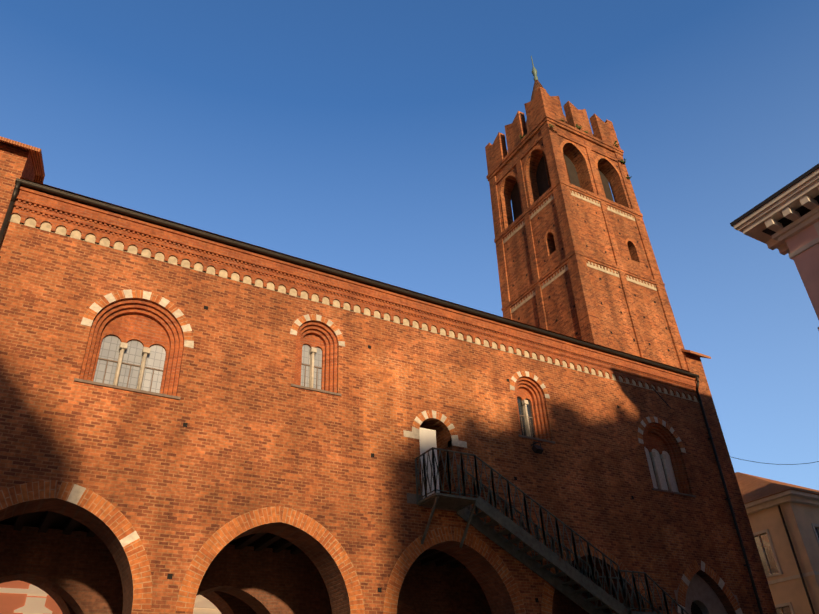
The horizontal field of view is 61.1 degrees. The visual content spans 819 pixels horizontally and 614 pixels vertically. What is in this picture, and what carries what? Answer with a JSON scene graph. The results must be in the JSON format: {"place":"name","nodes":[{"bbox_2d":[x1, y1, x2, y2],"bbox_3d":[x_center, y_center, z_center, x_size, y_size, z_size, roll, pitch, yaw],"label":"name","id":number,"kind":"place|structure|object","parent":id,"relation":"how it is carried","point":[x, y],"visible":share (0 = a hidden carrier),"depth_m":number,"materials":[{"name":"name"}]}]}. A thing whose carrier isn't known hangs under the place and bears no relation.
{"place":"outdoors","nodes":[
{"label":"outdoors","id":0,"kind":"place"},
{"bbox_2d":[0,580,62,613],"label":"block walls","id":1,"kind":"structure","parent":0,"point":[10,603],"depth_m":34.62,"materials":[{"name":"paint"}]},
{"bbox_2d":[0,584,47,613],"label":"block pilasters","id":2,"kind":"object","parent":1,"relation":"attached to","point":[32,590],"visible":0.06,"depth_m":34.85,"materials":[{"name":"beige stone"}]},
{"bbox_2d":[14,601,52,613],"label":"pediment","id":3,"kind":"structure","parent":1,"relation":"attached to","point":[35,607],"depth_m":34.67,"materials":[{"name":"beige stone"}]},
{"bbox_2d":[193,595,220,612],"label":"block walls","id":4,"kind":"structure","parent":0,"point":[199,598],"depth_m":38.45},
{"bbox_2d":[193,598,220,613],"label":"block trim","id":5,"kind":"structure","parent":4,"relation":"attached to","point":[205,603],"depth_m":38.36,"materials":[{"name":"beige stone"}]},
{"bbox_2d":[0,0,818,489],"label":"sky","id":6,"kind":"structure","parent":0,"point":[351,136],"materials":[{"name":"blue"}]},
{"bbox_2d":[748,502,818,613],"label":"peach house walls","id":7,"kind":"structure","parent":0,"point":[799,519],"depth_m":36.34,"materials":[{"name":"paint"}]},
{"bbox_2d":[735,472,818,503],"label":"roof","id":8,"kind":"structure","parent":7,"relation":"on","point":[753,488],"depth_m":40.30,"materials":[{"name":"brown tile"}]},
{"bbox_2d":[744,490,818,613],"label":"peach house trim","id":9,"kind":"structure","parent":7,"relation":"attached to","point":[799,497],"depth_m":37.20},
{"bbox_2d":[754,528,818,613],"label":"window","id":10,"kind":"structure","parent":7,"relation":"in","point":[769,555],"depth_m":37.40,"materials":[{"name":"beige wood"}]},
{"bbox_2d":[768,571,818,584],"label":"peach string courses","id":11,"kind":"object","parent":7,"relation":"attached to","point":[792,577],"visible":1,"depth_m":35.81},
{"bbox_2d":[778,505,814,613],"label":"peach downpipes","id":12,"kind":"object","parent":7,"relation":"attached to","point":[798,565],"visible":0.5,"depth_m":35.73,"materials":[{"name":"brown metal"}]},
{"bbox_2d":[786,220,818,319],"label":"pink palazzo walls","id":13,"kind":"structure","parent":0,"point":[807,263],"depth_m":21.62,"materials":[{"name":"pink paint"}]},
{"bbox_2d":[733,168,818,329],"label":"cornice","id":14,"kind":"structure","parent":13,"relation":"on","point":[804,192],"depth_m":22.07,"materials":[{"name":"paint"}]},
{"bbox_2d":[730,163,818,226],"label":"roof edge","id":15,"kind":"object","parent":14,"relation":"on","point":[779,192],"visible":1,"depth_m":22.05,"materials":[{"name":"grey"}]},
{"bbox_2d":[762,195,818,235],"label":"cornice recesses","id":16,"kind":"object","parent":14,"relation":"on","point":[801,210],"depth_m":22.38,"materials":[{"name":"brown"}]},
{"bbox_2d":[813,221,818,235],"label":"pink palazzo trim","id":17,"kind":"structure","parent":13,"relation":"attached to","point":[816,225],"depth_m":21.59,"materials":[{"name":"pink paint"}]},
{"bbox_3d":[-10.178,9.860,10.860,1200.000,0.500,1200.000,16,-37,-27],"label":"ground","id":18,"kind":"structure","parent":0,"visible":0},
{"bbox_2d":[0,143,776,613],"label":"arengario walls","id":19,"kind":"structure","parent":18,"relation":"on","point":[258,431],"depth_m":20.05,"materials":[{"name":"brick"}]},
{"bbox_2d":[0,511,592,579],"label":"portico ceiling","id":20,"kind":"structure","parent":19,"relation":"on","point":[43,521],"depth_m":20.84,"materials":[{"name":"brown wood"}]},
{"bbox_2d":[11,186,698,401],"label":"cornice","id":21,"kind":"structure","parent":19,"relation":"attached to","point":[55,212],"depth_m":22.82,"materials":[{"name":"brick"}]},
{"bbox_2d":[9,214,697,401],"bbox_3d":[1.013,0.802,24.773,27.380,0.380,0.012,16,-37,-27],"label":"decorative frieze","id":22,"kind":"object","parent":21,"relation":"attached to","point":[60,230],"visible":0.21,"depth_m":22.24,"materials":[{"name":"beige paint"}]},
{"bbox_2d":[0,136,710,372],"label":"roof","id":23,"kind":"structure","parent":19,"relation":"on","point":[36,159],"depth_m":22.48,"materials":[{"name":"tile"}]},
{"bbox_2d":[0,480,739,613],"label":"arch voussoirs","id":24,"kind":"object","parent":19,"relation":"attached to","point":[113,518],"visible":0.96,"depth_m":18.39,"materials":[{"name":"brick"}]},
{"bbox_2d":[91,314,669,489],"bbox_3d":[1.155,3.526,23.690,22.240,3.530,0.120,16,-37,-27],"label":"window tympanum","id":25,"kind":"object","parent":19,"relation":"in","point":[145,331],"depth_m":19.55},
{"bbox_2d":[0,178,762,613],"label":"gutter pipes","id":26,"kind":"object","parent":19,"relation":"attached to","point":[258,250],"visible":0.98,"depth_m":23.51,"materials":[{"name":"brown metal"}]},
{"bbox_2d":[82,290,683,447],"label":"window arch voussoirs","id":27,"kind":"object","parent":19,"relation":"attached to","point":[101,302],"visible":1,"depth_m":21.94,"materials":[{"name":"beige stone"}]},
{"bbox_2d":[0,256,767,613],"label":"putlog holes","id":28,"kind":"object","parent":19,"relation":"attached to","point":[372,456],"depth_m":20.42,"materials":[{"name":"black"}]},
{"bbox_2d":[79,299,690,493],"bbox_3d":[1.255,3.303,23.617,22.724,3.722,0.300,16,-37,-27],"label":"window surround","id":29,"kind":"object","parent":19,"relation":"attached to","point":[165,320],"depth_m":21.39,"materials":[{"name":"red brick"}]},
{"bbox_2d":[74,357,695,511],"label":"window sills","id":30,"kind":"structure","parent":19,"relation":"attached to","point":[411,498],"depth_m":20.73,"materials":[{"name":"grey stone"}]},
{"bbox_2d":[67,484,742,613],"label":"arch stones","id":31,"kind":"object","parent":19,"relation":"attached to","point":[76,494],"visible":0.85,"depth_m":16.32,"materials":[{"name":"stone"}]},
{"bbox_2d":[419,428,439,498],"bbox_3d":[0.552,5.075,22.045,0.830,2.590,0.070,16,-37,-27],"label":"door leaf","id":32,"kind":"object","parent":19,"relation":"attached to","point":[427,440],"visible":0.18,"depth_m":22.32,"materials":[{"name":"white paint"}]},
{"bbox_2d":[363,353,746,604],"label":"brick repairs","id":33,"kind":"structure","parent":19,"relation":"attached to","point":[389,385],"depth_m":23.53,"materials":[{"name":"orange brick"}]},
{"bbox_2d":[485,87,680,368],"bbox_3d":[8.600,-2.568,36.439,5.900,18.200,5.600,16,-37,-27],"label":"tower shaft","id":34,"kind":"object","parent":19,"relation":"on","point":[608,293],"visible":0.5,"depth_m":34.52,"materials":[{"name":"brick"}]},
{"bbox_2d":[526,80,567,132],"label":"spire","id":35,"kind":"structure","parent":34,"relation":"on","point":[537,85],"depth_m":42.89,"materials":[{"name":"brick"}]},
{"bbox_2d":[531,56,537,80],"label":"finial","id":36,"kind":"object","parent":35,"relation":"on","point":[534,71],"visible":0.94,"depth_m":44.13,"materials":[{"name":"metal"}]},
{"bbox_2d":[511,154,613,220],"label":"belfry openings","id":37,"kind":"object","parent":34,"relation":"on","point":[542,180],"depth_m":37.58,"materials":[{"name":"black"}]},
{"bbox_2d":[498,140,637,248],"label":"tower rings","id":38,"kind":"object","parent":34,"relation":"attached to","point":[563,143],"visible":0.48,"depth_m":37.29,"materials":[{"name":"orange brick"}]},
{"bbox_2d":[520,118,631,178],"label":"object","id":39,"kind":"object","parent":34,"relation":"attached to","point":[616,145],"visible":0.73,"depth_m":38.12,"materials":[{"name":"red brick"}]},
{"bbox_2d":[503,191,656,312],"bbox_3d":[8.627,-2.035,36.102,5.746,4.737,5.455,16,-37,-27],"label":"decorative frieze","id":40,"kind":"object","parent":34,"relation":"attached to","point":[565,267],"visible":0.31,"depth_m":34.48,"materials":[{"name":"beige stone"}]},
{"bbox_2d":[486,114,687,371],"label":"tower trim","id":41,"kind":"structure","parent":34,"relation":"attached to","point":[576,259],"depth_m":34.65,"materials":[{"name":"brick"}]},
{"bbox_2d":[507,143,669,351],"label":"putlog holes","id":42,"kind":"object","parent":34,"relation":"in","point":[599,278],"visible":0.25,"depth_m":33.75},
{"bbox_2d":[531,387,670,453],"bbox_3d":[7.488,4.215,26.734,7.688,4.138,0.471,16,-37,-27],"label":"flood light","id":43,"kind":"object","parent":19,"relation":"attached to","point":[538,449],"visible":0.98,"depth_m":24.00,"materials":[{"name":"grey"}]},
{"bbox_2d":[644,447,678,491],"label":"window panes","id":44,"kind":"structure","parent":19,"relation":"in","point":[661,474],"depth_m":27.94,"materials":[{"name":"grey glass"}]},
{"bbox_2d":[685,574,727,613],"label":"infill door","id":45,"kind":"structure","parent":19,"relation":"attached to","point":[701,594],"depth_m":25.61,"materials":[{"name":"grey stone"}]},
{"bbox_2d":[691,602,701,613],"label":"door leaf","id":46,"kind":"object","parent":45,"relation":"attached to","point":[695,609],"depth_m":25.55,"materials":[{"name":"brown wood"}]},
{"bbox_2d":[674,586,738,609],"bbox_3d":[11.033,12.500,24.026,4.600,7.291,0.003,16,-37,-27],"label":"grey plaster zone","id":47,"kind":"object","parent":19,"relation":"attached to","point":[676,594],"visible":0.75,"depth_m":24.54,"materials":[{"name":"grey paint"}]},
{"bbox_2d":[732,457,818,464],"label":"cable","id":48,"kind":"object","parent":19,"relation":"attached to","point":[777,464],"visible":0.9,"depth_m":30.68,"materials":[{"name":"grey plastic"}]},
{"bbox_2d":[415,447,688,613],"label":"steel stair","id":49,"kind":"object","parent":18,"relation":"on","point":[459,504],"visible":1,"depth_m":21.48,"materials":[{"name":"metal"}]}
]}

